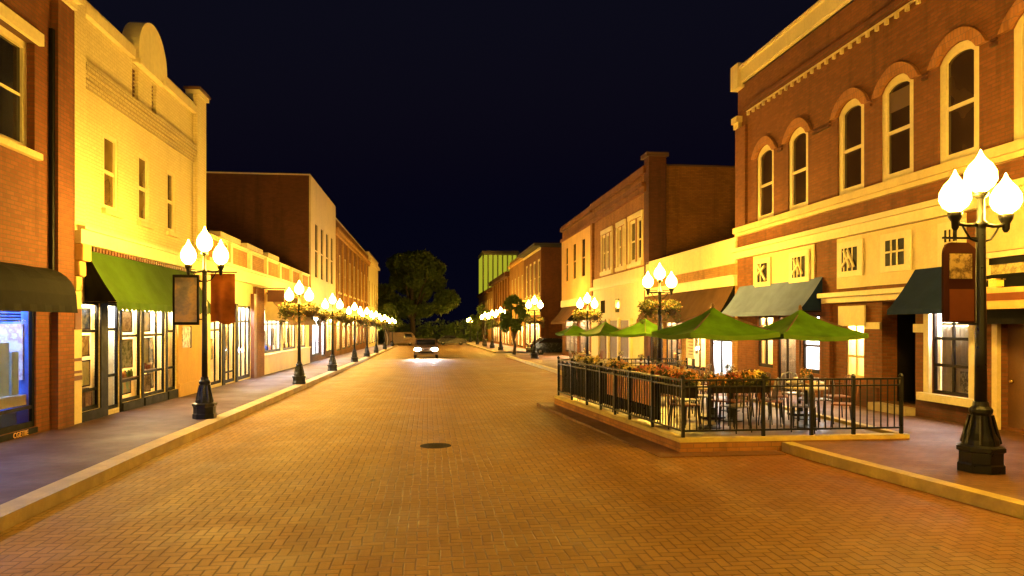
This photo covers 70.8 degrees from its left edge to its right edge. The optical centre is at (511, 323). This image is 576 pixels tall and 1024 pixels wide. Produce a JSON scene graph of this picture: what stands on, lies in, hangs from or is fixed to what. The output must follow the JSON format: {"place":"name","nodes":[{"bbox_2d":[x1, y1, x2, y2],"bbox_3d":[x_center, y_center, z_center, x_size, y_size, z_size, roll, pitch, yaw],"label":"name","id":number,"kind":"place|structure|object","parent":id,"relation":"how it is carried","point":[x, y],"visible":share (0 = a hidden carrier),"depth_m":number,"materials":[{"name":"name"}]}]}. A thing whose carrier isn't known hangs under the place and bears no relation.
{"place":"outdoors","nodes":[
{"label":"outdoors","id":0,"kind":"place"},
{"bbox_2d":[0,345,390,504],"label":"pavement","id":1,"kind":"structure","parent":0,"point":[30,463],"depth_m":12.83,"materials":[{"name":"concrete"}]},
{"bbox_2d":[0,0,82,442],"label":"brick building","id":2,"kind":"structure","parent":1,"relation":"on","point":[36,133],"depth_m":13.09,"materials":[{"name":"brown brick"}]},
{"bbox_2d":[0,412,15,427],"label":"display plinth","id":3,"kind":"structure","parent":2,"relation":"in","point":[8,419],"depth_m":12.50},
{"bbox_2d":[0,324,23,379],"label":"poster","id":4,"kind":"object","parent":2,"relation":"attached to","point":[12,335],"visible":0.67,"depth_m":12.86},
{"bbox_2d":[0,394,25,409],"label":"window ledge","id":5,"kind":"object","parent":2,"relation":"attached to","point":[12,401],"depth_m":12.48,"materials":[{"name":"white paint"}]},
{"bbox_2d":[0,342,18,397],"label":"folding screen","id":6,"kind":"object","parent":5,"relation":"on","point":[9,373],"visible":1,"depth_m":12.44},
{"bbox_2d":[0,311,33,434],"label":"shop window","id":7,"kind":"structure","parent":2,"relation":"in","point":[22,422],"depth_m":12.89,"materials":[{"name":"blue glass"}]},
{"bbox_2d":[0,427,37,442],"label":"window sign","id":8,"kind":"object","parent":2,"relation":"attached to","point":[14,435],"visible":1,"depth_m":12.34,"materials":[{"name":"black paint"}]},
{"bbox_2d":[0,25,42,160],"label":"window","id":9,"kind":"structure","parent":2,"relation":"in","point":[13,50],"depth_m":12.53,"materials":[{"name":"beige glass"}]},
{"bbox_2d":[0,262,77,312],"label":"awning","id":10,"kind":"object","parent":2,"relation":"attached to","point":[30,288],"visible":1,"depth_m":11.85,"materials":[{"name":"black fabric"}]},
{"bbox_2d":[74,0,210,424],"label":"cream building","id":11,"kind":"structure","parent":1,"relation":"on","point":[139,155],"depth_m":17.16,"materials":[{"name":"beige paint"}]},
{"bbox_2d":[82,360,89,386],"bbox_3d":[-8.973,1.040,14.987,0.045,0.560,0.750,0,0,-7],"label":"framed print","id":12,"kind":"object","parent":11,"relation":"attached to","point":[86,372],"visible":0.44,"depth_m":15.19},
{"bbox_2d":[82,308,90,329],"bbox_3d":[-8.973,-0.110,14.982,0.045,0.460,0.800,0,0,-7],"label":"framed print","id":13,"kind":"object","parent":11,"relation":"attached to","point":[86,318],"visible":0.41,"depth_m":15.21},
{"bbox_2d":[82,302,97,411],"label":"shop window","id":14,"kind":"structure","parent":11,"relation":"in","point":[84,305],"depth_m":15.41,"materials":[{"name":"clear glass"}]},
{"bbox_2d":[101,132,123,218],"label":"window","id":15,"kind":"structure","parent":11,"relation":"in","point":[109,207],"depth_m":16.09,"materials":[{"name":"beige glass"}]},
{"bbox_2d":[108,304,117,409],"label":"shop door","id":16,"kind":"structure","parent":11,"relation":"in","point":[110,306],"depth_m":16.40,"materials":[{"name":"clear glass"}]},
{"bbox_2d":[122,310,131,331],"bbox_3d":[-9.220,-0.060,17.097,0.045,0.520,0.900,0,0,-7],"label":"framed print","id":17,"kind":"object","parent":11,"relation":"attached to","point":[126,321],"visible":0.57,"depth_m":17.23},
{"bbox_2d":[122,339,132,368],"bbox_3d":[-9.188,0.705,17.086,0.045,0.690,0.830,0,0,-7],"label":"framed print","id":18,"kind":"object","parent":11,"relation":"attached to","point":[127,353],"visible":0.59,"depth_m":17.21,"materials":[{"name":"paper"}]},
{"bbox_2d":[122,309,139,402],"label":"shop window","id":19,"kind":"structure","parent":11,"relation":"in","point":[125,335],"depth_m":17.66,"materials":[{"name":"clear glass"}]},
{"bbox_2d":[137,153,154,229],"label":"window","id":20,"kind":"structure","parent":11,"relation":"in","point":[142,220],"depth_m":17.95,"materials":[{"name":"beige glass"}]},
{"bbox_2d":[85,251,210,314],"bbox_3d":[-8.808,-0.910,18.087,0.652,1.300,6.730,0,0,-7],"label":"awning","id":21,"kind":"object","parent":11,"relation":"attached to","point":[124,284],"visible":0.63,"depth_m":16.08,"materials":[{"name":"green fabric"}]},
{"bbox_2d":[144,310,163,396],"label":"shop window","id":22,"kind":"structure","parent":11,"relation":"in","point":[155,316],"depth_m":19.26,"materials":[{"name":"clear glass"}]},
{"bbox_2d":[168,312,174,390],"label":"shop window","id":23,"kind":"structure","parent":11,"relation":"in","point":[170,367],"depth_m":20.10,"materials":[{"name":"clear glass"}]},
{"bbox_2d":[166,170,179,237],"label":"window","id":24,"kind":"structure","parent":11,"relation":"in","point":[170,231],"depth_m":19.90,"materials":[{"name":"beige glass"}]},
{"bbox_2d":[182,326,191,347],"bbox_3d":[-9.419,0.380,20.870,0.018,0.640,0.800,0,0,-7],"label":"wall poster","id":25,"kind":"object","parent":11,"relation":"attached to","point":[186,337],"depth_m":20.81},
{"bbox_2d":[180,227,228,418],"bbox_3d":[-6.510,-0.035,15.249,0.992,4.056,0.455,0,0,-3],"label":"street lamp","id":26,"kind":"object","parent":1,"relation":"on","point":[204,405],"visible":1,"depth_m":15.18,"materials":[{"name":"black metal"}]},
{"bbox_2d":[172,275,201,324],"bbox_3d":[-6.827,-0.510,15.212,0.640,1.060,0.060,0,0,-7],"label":"picture panel","id":27,"kind":"object","parent":26,"relation":"attached to","point":[185,299],"visible":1,"depth_m":15.19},
{"bbox_2d":[207,272,236,323],"bbox_3d":[-6.182,-0.551,15.287,0.660,1.122,0.099,0,0,-7],"label":"cloth banner","id":28,"kind":"object","parent":26,"relation":"hanging from","point":[223,299],"visible":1,"depth_m":15.29,"materials":[{"name":"fabric"}]},
{"bbox_2d":[207,231,312,387],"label":"shop building","id":29,"kind":"structure","parent":1,"relation":"on","point":[257,270],"depth_m":28.59,"materials":[{"name":"beige paint"}]},
{"bbox_2d":[211,322,220,384],"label":"shop window","id":30,"kind":"structure","parent":29,"relation":"in","point":[214,325],"depth_m":24.56,"materials":[{"name":"clear glass"}]},
{"bbox_2d":[226,323,233,382],"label":"shop door","id":31,"kind":"structure","parent":29,"relation":"in","point":[228,362],"depth_m":26.23,"materials":[{"name":"clear glass"}]},
{"bbox_2d":[238,305,249,379],"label":"shop door","id":32,"kind":"structure","parent":29,"relation":"in","point":[242,310],"depth_m":28.54,"materials":[{"name":"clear glass"}]},
{"bbox_2d":[264,309,280,353],"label":"shop window","id":33,"kind":"structure","parent":29,"relation":"in","point":[268,325],"depth_m":34.46,"materials":[{"name":"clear glass"}]},
{"bbox_2d":[264,288,285,301],"bbox_3d":[-10.152,-1.245,30.731,0.950,0.590,0.060,0,0,-7],"label":"blade sign","id":34,"kind":"object","parent":29,"relation":"attached to","point":[275,295],"visible":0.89,"depth_m":30.71,"materials":[{"name":"paint"}]},
{"bbox_2d":[283,322,294,350],"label":"shop window","id":35,"kind":"structure","parent":29,"relation":"in","point":[286,325],"depth_m":37.49,"materials":[{"name":"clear glass"}]},
{"bbox_2d":[265,292,315,324],"bbox_3d":[-10.559,-0.675,34.761,1.034,1.450,7.500,0,0,-7],"label":"awning","id":36,"kind":"object","parent":29,"relation":"attached to","point":[271,311],"visible":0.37,"depth_m":31.06,"materials":[{"name":"brown fabric"}]},
{"bbox_2d":[206,171,336,361],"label":"dark brick building","id":37,"kind":"structure","parent":1,"relation":"on","point":[288,219],"depth_m":42.50,"materials":[{"name":"brick"}]},
{"bbox_2d":[312,316,319,356],"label":"shop window","id":38,"kind":"structure","parent":37,"relation":"in","point":[314,327],"depth_m":47.02,"materials":[{"name":"clear glass"}]},
{"bbox_2d":[334,218,370,355],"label":"long brick building","id":39,"kind":"structure","parent":1,"relation":"on","point":[353,262],"depth_m":64.59,"materials":[{"name":"brown brick"}]},
{"bbox_2d":[365,251,379,346],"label":"end building","id":40,"kind":"structure","parent":1,"relation":"on","point":[373,268],"depth_m":91.46,"materials":[{"name":"beige"}]},
{"bbox_2d":[377,303,402,344],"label":"street tree","id":41,"kind":"object","parent":1,"relation":"on","point":[389,308],"visible":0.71,"depth_m":97.67,"materials":[{"name":"green plant"}]},
{"bbox_2d":[378,336,478,343],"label":"lawn","id":42,"kind":"structure","parent":0,"point":[381,342],"depth_m":120.65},
{"bbox_2d":[378,249,461,335],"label":"leafy tree","id":43,"kind":"object","parent":42,"relation":"on","point":[407,269],"visible":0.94,"depth_m":118.96,"materials":[{"name":"green plant"}]},
{"bbox_2d":[379,318,487,341],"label":"hedge","id":44,"kind":"object","parent":42,"relation":"on","point":[452,327],"visible":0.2,"depth_m":127.53,"materials":[{"name":"green plant"}]},
{"bbox_2d":[477,287,491,341],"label":"farthest brick building","id":45,"kind":"structure","parent":42,"relation":"on","point":[485,297],"depth_m":128.04,"materials":[{"name":"brown brick"}]},
{"bbox_2d":[478,251,518,293],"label":"office tower","id":46,"kind":"structure","parent":42,"relation":"on","point":[493,265],"depth_m":152.65,"materials":[{"name":"yellow paint"}]},
{"bbox_2d":[394,344,469,345],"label":"cross street","id":47,"kind":"structure","parent":0,"point":[438,345],"depth_m":105.29,"materials":[{"name":"asphalt"}]},
{"bbox_2d":[385,332,416,344],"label":"van","id":48,"kind":"object","parent":47,"relation":"on","point":[409,338],"visible":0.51,"depth_m":107.01,"materials":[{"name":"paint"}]},
{"bbox_2d":[87,0,818,327],"label":"sky","id":49,"kind":"structure","parent":0,"point":[455,130],"materials":[{"name":"black"}]},
{"bbox_2d":[466,339,525,351],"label":"pavement","id":50,"kind":"structure","parent":0,"point":[506,348],"depth_m":83.88,"materials":[{"name":"concrete"}]},
{"bbox_2d":[469,304,494,344],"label":"street tree","id":51,"kind":"object","parent":50,"relation":"on","point":[476,320],"visible":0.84,"depth_m":96.76,"materials":[{"name":"green plant"}]},
{"bbox_2d":[489,271,509,345],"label":"brick building","id":52,"kind":"structure","parent":50,"relation":"on","point":[500,284],"depth_m":103.62,"materials":[{"name":"brown brick"}]},
{"bbox_2d":[508,258,523,347],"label":"orange brick building","id":53,"kind":"structure","parent":50,"relation":"on","point":[516,267],"depth_m":85.09,"materials":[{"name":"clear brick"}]},
{"bbox_2d":[517,243,561,352],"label":"eaved brick building","id":54,"kind":"structure","parent":50,"relation":"on","point":[543,272],"depth_m":67.66,"materials":[{"name":"brown brick"}]},
{"bbox_2d":[0,346,1023,575],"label":"road","id":55,"kind":"structure","parent":0,"point":[343,473],"depth_m":8.29,"materials":[{"name":"brick"}]},
{"bbox_2d":[0,345,397,531],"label":"kerb","id":56,"kind":"structure","parent":55,"relation":"on","point":[16,511],"depth_m":10.29,"materials":[{"name":"concrete"}]},
{"bbox_2d":[284,281,313,384],"bbox_3d":[-7.449,0.288,25.207,0.992,3.630,0.454,0,0,-12],"label":"street lamp","id":57,"kind":"object","parent":56,"relation":"on","point":[299,377],"visible":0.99,"depth_m":25.14,"materials":[{"name":"black metal"}]},
{"bbox_2d":[277,294,297,324],"bbox_3d":[-7.808,-0.493,25.161,0.777,1.083,0.756,0,0,-7],"label":"flower basket","id":58,"kind":"object","parent":57,"relation":"hanging from","point":[287,311],"visible":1,"depth_m":25.03,"materials":[{"name":"green plant"}]},
{"bbox_2d":[299,294,320,324],"bbox_3d":[-7.091,-0.493,25.253,0.777,1.083,0.756,0,0,-7],"label":"flower basket","id":59,"kind":"object","parent":57,"relation":"hanging from","point":[312,313],"visible":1,"depth_m":25.17,"materials":[{"name":"green plant"}]},
{"bbox_2d":[322,294,342,370],"bbox_3d":[-8.437,0.384,33.851,0.992,3.630,0.455,0,0,-6],"label":"street lamp","id":60,"kind":"object","parent":56,"relation":"on","point":[332,365],"visible":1,"depth_m":33.78,"materials":[{"name":"black metal"}]},
{"bbox_2d":[346,302,362,361],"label":"street lamp","id":61,"kind":"object","parent":56,"relation":"on","point":[354,357],"visible":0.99,"depth_m":43.90,"materials":[{"name":"black metal"}]},
{"bbox_2d":[414,338,437,357],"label":"car","id":62,"kind":"object","parent":55,"relation":"on","point":[428,346],"visible":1,"depth_m":53.45,"materials":[{"name":"beige paint"}]},
{"bbox_2d":[499,294,529,354],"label":"street tree","id":63,"kind":"object","parent":55,"relation":"on","point":[508,320],"visible":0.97,"depth_m":61.95,"materials":[{"name":"green plant"}]},
{"bbox_2d":[526,338,561,354],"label":"car","id":64,"kind":"object","parent":55,"relation":"on","point":[543,345],"visible":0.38,"depth_m":60.48,"materials":[{"name":"paint"}]},
{"bbox_2d":[537,395,909,457],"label":"cafe platform","id":65,"kind":"structure","parent":55,"relation":"on","point":[658,440],"depth_m":12.85,"materials":[{"name":"beige brick"}]},
{"bbox_2d":[557,356,680,430],"bbox_3d":[1.999,1.360,15.297,0.110,1.050,7.168,0,0,-13],"label":"cafe railing","id":66,"kind":"object","parent":65,"relation":"on","point":[601,372],"visible":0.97,"depth_m":14.45,"materials":[{"name":"black metal"}]},
{"bbox_2d":[564,364,659,419],"bbox_3d":[1.991,1.380,15.778,0.030,0.710,5.975,0,0,-13],"label":"fence cloth","id":67,"kind":"object","parent":66,"relation":"attached to","point":[607,394],"visible":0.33,"depth_m":15.74,"materials":[{"name":"fabric"}]},
{"bbox_2d":[605,358,635,375],"bbox_3d":[2.295,0.979,15.067,0.429,0.512,1.290,0,0,-14],"label":"flower box","id":68,"kind":"object","parent":66,"relation":"attached to","point":[620,365],"visible":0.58,"depth_m":15.15,"materials":[{"name":"orange plant"}]},
{"bbox_2d":[607,374,655,406],"bbox_3d":[2.300,1.275,14.188,0.024,0.440,2.525,0,0,-13],"label":"fence cloth","id":69,"kind":"object","parent":66,"relation":"attached to","point":[631,389],"visible":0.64,"depth_m":13.97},
{"bbox_2d":[631,364,658,380],"bbox_3d":[2.600,0.991,13.784,0.405,0.487,1.300,0,0,-13],"label":"flower box","id":70,"kind":"object","parent":66,"relation":"attached to","point":[648,369],"visible":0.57,"depth_m":13.61,"materials":[{"name":"orange plant"}]},
{"bbox_2d":[654,364,701,397],"bbox_3d":[2.868,0.975,12.548,0.465,0.521,1.287,0,0,-12],"label":"flower box","id":71,"kind":"object","parent":66,"relation":"attached to","point":[674,373],"visible":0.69,"depth_m":12.31,"materials":[{"name":"brown"}]},
{"bbox_2d":[560,355,678,391],"bbox_3d":[2.835,1.360,18.951,3.281,1.050,0.102,0,0,-8],"label":"flower box","id":72,"kind":"object","parent":65,"relation":"on","point":[648,358],"visible":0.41,"depth_m":19.03,"materials":[{"name":"orange metal"}]},
{"bbox_2d":[651,302,779,419],"bbox_3d":[4.060,0.733,14.568,1.860,2.345,1.860,0,0,-12],"label":"cafe umbrella","id":73,"kind":"object","parent":65,"relation":"on","point":[712,323],"visible":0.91,"depth_m":14.08,"materials":[{"name":"green fabric"}]},
{"bbox_2d":[719,393,753,433],"bbox_3d":[3.961,1.459,12.694,0.408,0.895,0.483,0,0,-30],"label":"cafe chair","id":74,"kind":"object","parent":65,"relation":"on","point":[740,405],"visible":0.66,"depth_m":12.62,"materials":[{"name":"metal"}]},
{"bbox_2d":[681,373,903,437],"bbox_3d":[4.705,1.360,12.016,3.931,1.050,0.100,0,0,-6],"label":"cafe railing","id":75,"kind":"object","parent":65,"relation":"on","point":[811,386],"visible":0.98,"depth_m":12.00,"materials":[{"name":"black metal"}]},
{"bbox_2d":[706,369,768,392],"bbox_3d":[3.806,0.958,12.147,1.126,0.395,0.386,0,0,-10],"label":"flower box","id":76,"kind":"object","parent":75,"relation":"attached to","point":[749,374],"visible":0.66,"depth_m":12.06,"materials":[{"name":"brown plant"}]},
{"bbox_2d":[791,382,816,433],"bbox_3d":[5.158,1.459,12.735,0.408,0.895,0.483,0,0,26],"label":"cafe chair","id":77,"kind":"object","parent":65,"relation":"on","point":[794,405],"visible":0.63,"depth_m":12.62,"materials":[{"name":"metal"}]},
{"bbox_2d":[785,387,827,427],"bbox_3d":[5.444,1.532,13.320,0.740,0.745,0.740,0,0,-7],"label":"cafe table","id":78,"kind":"object","parent":65,"relation":"on","point":[806,409],"visible":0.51,"depth_m":13.28,"materials":[{"name":"wood"}]},
{"bbox_2d":[757,305,868,415],"bbox_3d":[6.042,0.748,15.101,1.840,2.315,1.840,0,0,-10],"label":"cafe umbrella","id":79,"kind":"object","parent":65,"relation":"on","point":[799,324],"visible":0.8,"depth_m":14.54,"materials":[{"name":"green fabric"}]},
{"bbox_2d":[822,374,850,419],"bbox_3d":[6.564,1.459,14.485,0.482,0.895,0.408,0,0,0],"label":"cafe chair","id":80,"kind":"object","parent":65,"relation":"on","point":[841,396],"visible":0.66,"depth_m":14.48,"materials":[{"name":"wood"}]},
{"bbox_2d":[506,355,1023,518],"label":"kerb","id":81,"kind":"structure","parent":55,"relation":"on","point":[1010,506],"depth_m":9.27,"materials":[{"name":"concrete"}]},
{"bbox_2d":[510,355,1023,500],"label":"pavement","id":82,"kind":"structure","parent":0,"point":[928,449],"depth_m":11.29,"materials":[{"name":"concrete"}]},
{"bbox_2d":[526,296,542,358],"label":"street lamp","id":83,"kind":"object","parent":82,"relation":"on","point":[534,354],"visible":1,"depth_m":48.91,"materials":[{"name":"black metal"}]},
{"bbox_2d":[555,322,585,353],"bbox_3d":[3.299,1.054,37.937,1.640,2.347,1.640,0,0,-12],"label":"cafe umbrella","id":84,"kind":"object","parent":82,"relation":"on","point":[574,330],"visible":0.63,"depth_m":37.59,"materials":[{"name":"green fabric"}]},
{"bbox_2d":[560,206,591,356],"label":"yellow fronted building","id":85,"kind":"structure","parent":82,"relation":"on","point":[575,239],"depth_m":50.98,"materials":[{"name":"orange paint"}]},
{"bbox_2d":[551,306,577,323],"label":"awning","id":86,"kind":"object","parent":85,"relation":"attached to","point":[564,315],"visible":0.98,"depth_m":52.69,"materials":[{"name":"brown fabric"}]},
{"bbox_2d":[566,322,576,352],"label":"shop window","id":87,"kind":"structure","parent":85,"relation":"in","point":[569,339],"depth_m":55.48,"materials":[{"name":"clear glass"}]},
{"bbox_2d":[577,293,597,356],"bbox_3d":[3.476,0.362,33.226,0.992,3.630,0.455,0,0,-4],"label":"street lamp","id":88,"kind":"object","parent":82,"relation":"on","point":[587,300],"visible":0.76,"depth_m":33.17,"materials":[{"name":"black metal"}]},
{"bbox_2d":[579,319,621,366],"bbox_3d":[4.028,0.965,31.076,1.640,2.370,1.640,0,0,-24],"label":"cafe umbrella","id":89,"kind":"object","parent":82,"relation":"on","point":[605,328],"visible":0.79,"depth_m":30.81,"materials":[{"name":"green fabric"}]},
{"bbox_2d":[609,318,664,365],"bbox_3d":[4.597,0.892,24.900,1.720,2.384,1.720,0,0,-35],"label":"cafe umbrella","id":90,"kind":"object","parent":82,"relation":"on","point":[644,329],"visible":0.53,"depth_m":24.64,"materials":[{"name":"green fabric"}]},
{"bbox_2d":[642,263,676,367],"bbox_3d":[4.718,0.056,23.001,1.113,4.014,0.510,0,0,-1],"label":"street lamp","id":91,"kind":"object","parent":82,"relation":"on","point":[659,275],"visible":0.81,"depth_m":22.94,"materials":[{"name":"black metal"}]},
{"bbox_2d":[637,290,659,323],"bbox_3d":[4.360,-0.532,22.955,0.777,1.083,0.756,0,0,-7],"label":"flower basket","id":92,"kind":"object","parent":91,"relation":"hanging from","point":[648,309],"visible":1,"depth_m":22.83,"materials":[{"name":"green plant"}]},
{"bbox_2d":[660,290,681,322],"bbox_3d":[5.076,-0.532,23.047,0.777,1.083,0.756,0,0,-7],"label":"flower basket","id":93,"kind":"object","parent":91,"relation":"hanging from","point":[668,309],"visible":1,"depth_m":22.95,"materials":[{"name":"green plant"}]},
{"bbox_2d":[588,152,734,367],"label":"corner brick building","id":94,"kind":"structure","parent":82,"relation":"on","point":[655,206],"depth_m":35.24,"materials":[{"name":"brown brick"}]},
{"bbox_2d":[630,220,634,262],"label":"window","id":95,"kind":"structure","parent":94,"relation":"in","point":[632,224],"depth_m":37.48,"materials":[{"name":"beige glass"}]},
{"bbox_2d":[686,339,694,368],"bbox_3d":[7.019,1.083,28.328,0.056,2.065,0.850,0,0,-7],"label":"menu board","id":96,"kind":"object","parent":82,"relation":"on","point":[690,348],"visible":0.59,"depth_m":28.25,"materials":[{"name":"beige paint"}]},
{"bbox_2d":[644,237,737,378],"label":"cream building","id":97,"kind":"structure","parent":82,"relation":"on","point":[713,265],"depth_m":27.73,"materials":[{"name":"yellow paint"}]},
{"bbox_2d":[667,323,681,365],"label":"shop window","id":98,"kind":"structure","parent":97,"relation":"in","point":[673,344],"depth_m":32.02,"materials":[{"name":"clear glass"}]},
{"bbox_2d":[636,286,734,322],"bbox_3d":[6.770,-0.700,29.432,0.694,1.300,9.500,0,0,-7],"label":"awning","id":99,"kind":"object","parent":97,"relation":"attached to","point":[695,303],"visible":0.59,"depth_m":27.50,"materials":[{"name":"brown fabric"}]},
{"bbox_2d":[688,338,704,370],"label":"shop window","id":100,"kind":"structure","parent":97,"relation":"in","point":[700,357],"depth_m":29.68,"materials":[{"name":"clear glass"}]},
{"bbox_2d":[710,339,731,374],"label":"shop door","id":101,"kind":"structure","parent":97,"relation":"in","point":[722,348],"depth_m":27.09,"materials":[{"name":"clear glass"}]},
{"bbox_2d":[731,0,1023,433],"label":"arched brick building","id":102,"kind":"structure","parent":82,"relation":"on","point":[864,129],"depth_m":16.86,"materials":[{"name":"red brick"}]},
{"bbox_2d":[758,145,773,220],"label":"window","id":103,"kind":"structure","parent":102,"relation":"in","point":[765,158],"depth_m":22.68,"materials":[{"name":"beige glass"}]},
{"bbox_2d":[759,316,772,367],"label":"shop window","id":104,"kind":"structure","parent":102,"relation":"in","point":[769,344],"depth_m":23.08,"materials":[{"name":"clear glass"}]},
{"bbox_2d":[722,277,822,316],"bbox_3d":[7.665,-0.750,21.759,0.694,1.020,5.150,0,0,-7],"label":"awning","id":105,"kind":"object","parent":102,"relation":"attached to","point":[782,298],"visible":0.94,"depth_m":21.00,"materials":[{"name":"grey fabric"}]},
{"bbox_2d":[779,316,795,391],"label":"shop door","id":106,"kind":"structure","parent":102,"relation":"in","point":[788,345],"depth_m":21.80,"materials":[{"name":"brown glass"}]},
{"bbox_2d":[789,127,807,210],"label":"window","id":107,"kind":"structure","parent":102,"relation":"in","point":[798,144],"depth_m":20.72,"materials":[{"name":"beige glass"}]},
{"bbox_2d":[803,315,819,373],"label":"shop window","id":108,"kind":"structure","parent":102,"relation":"in","point":[813,347],"depth_m":20.36,"materials":[{"name":"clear glass"}]},
{"bbox_2d":[839,99,863,194],"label":"window","id":109,"kind":"structure","parent":102,"relation":"in","point":[851,119],"depth_m":18.13,"materials":[{"name":"beige glass"}]},
{"bbox_2d":[847,326,863,377],"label":"shop window","id":110,"kind":"structure","parent":102,"relation":"in","point":[855,348],"depth_m":18.22,"materials":[{"name":"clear glass"}]},
{"bbox_2d":[882,73,913,181],"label":"window","id":111,"kind":"structure","parent":102,"relation":"in","point":[897,126],"depth_m":16.32,"materials":[{"name":"beige glass"}]},
{"bbox_2d":[887,267,941,314],"bbox_3d":[8.497,-0.700,14.617,0.694,1.000,1.830,0,0,-7],"label":"awning","id":112,"kind":"object","parent":102,"relation":"attached to","point":[921,292],"visible":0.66,"depth_m":14.86,"materials":[{"name":"blue fabric"}]},
{"bbox_2d":[933,314,967,396],"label":"shop window","id":113,"kind":"structure","parent":102,"relation":"in","point":[935,338],"depth_m":15.07,"materials":[{"name":"white glass"}]},
{"bbox_2d":[942,326,967,393],"bbox_3d":[9.058,0.725,14.572,0.030,1.350,1.050,0,0,-7],"label":"curtain","id":114,"kind":"object","parent":102,"relation":"hanging from","point":[961,350],"visible":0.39,"depth_m":14.79,"materials":[{"name":"fabric"}]},
{"bbox_2d":[940,40,978,163],"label":"window","id":115,"kind":"structure","parent":102,"relation":"in","point":[959,69],"depth_m":14.42,"materials":[{"name":"beige glass"}]},
{"bbox_2d":[958,272,1023,323],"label":"awning","id":116,"kind":"object","parent":102,"relation":"attached to","point":[1006,316],"visible":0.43,"depth_m":12.54,"materials":[{"name":"black fabric"}]},
{"bbox_2d":[986,286,1023,308],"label":"box sign","id":117,"kind":"object","parent":116,"relation":"attached to","point":[1006,298],"visible":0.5,"depth_m":12.11,"materials":[{"name":"beige paint"}]},
{"bbox_2d":[1008,324,1023,429],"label":"door","id":118,"kind":"structure","parent":102,"relation":"in","point":[1015,331],"depth_m":13.11,"materials":[{"name":"brown wood"}]},
{"bbox_2d":[1014,14,1023,140],"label":"window","id":119,"kind":"structure","parent":102,"relation":"in","point":[1019,29],"depth_m":12.92,"materials":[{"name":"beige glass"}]},
{"bbox_2d":[938,150,1023,474],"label":"street lamp","id":120,"kind":"object","parent":82,"relation":"on","point":[980,448],"visible":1,"depth_m":9.52,"materials":[{"name":"black metal"}]},
{"bbox_2d":[942,237,977,324],"bbox_3d":[5.969,-0.570,9.550,0.550,1.168,0.052,0,0,-7],"label":"arched banner","id":121,"kind":"object","parent":120,"relation":"hanging from","point":[958,281],"visible":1,"depth_m":9.52,"materials":[{"name":"red fabric"}]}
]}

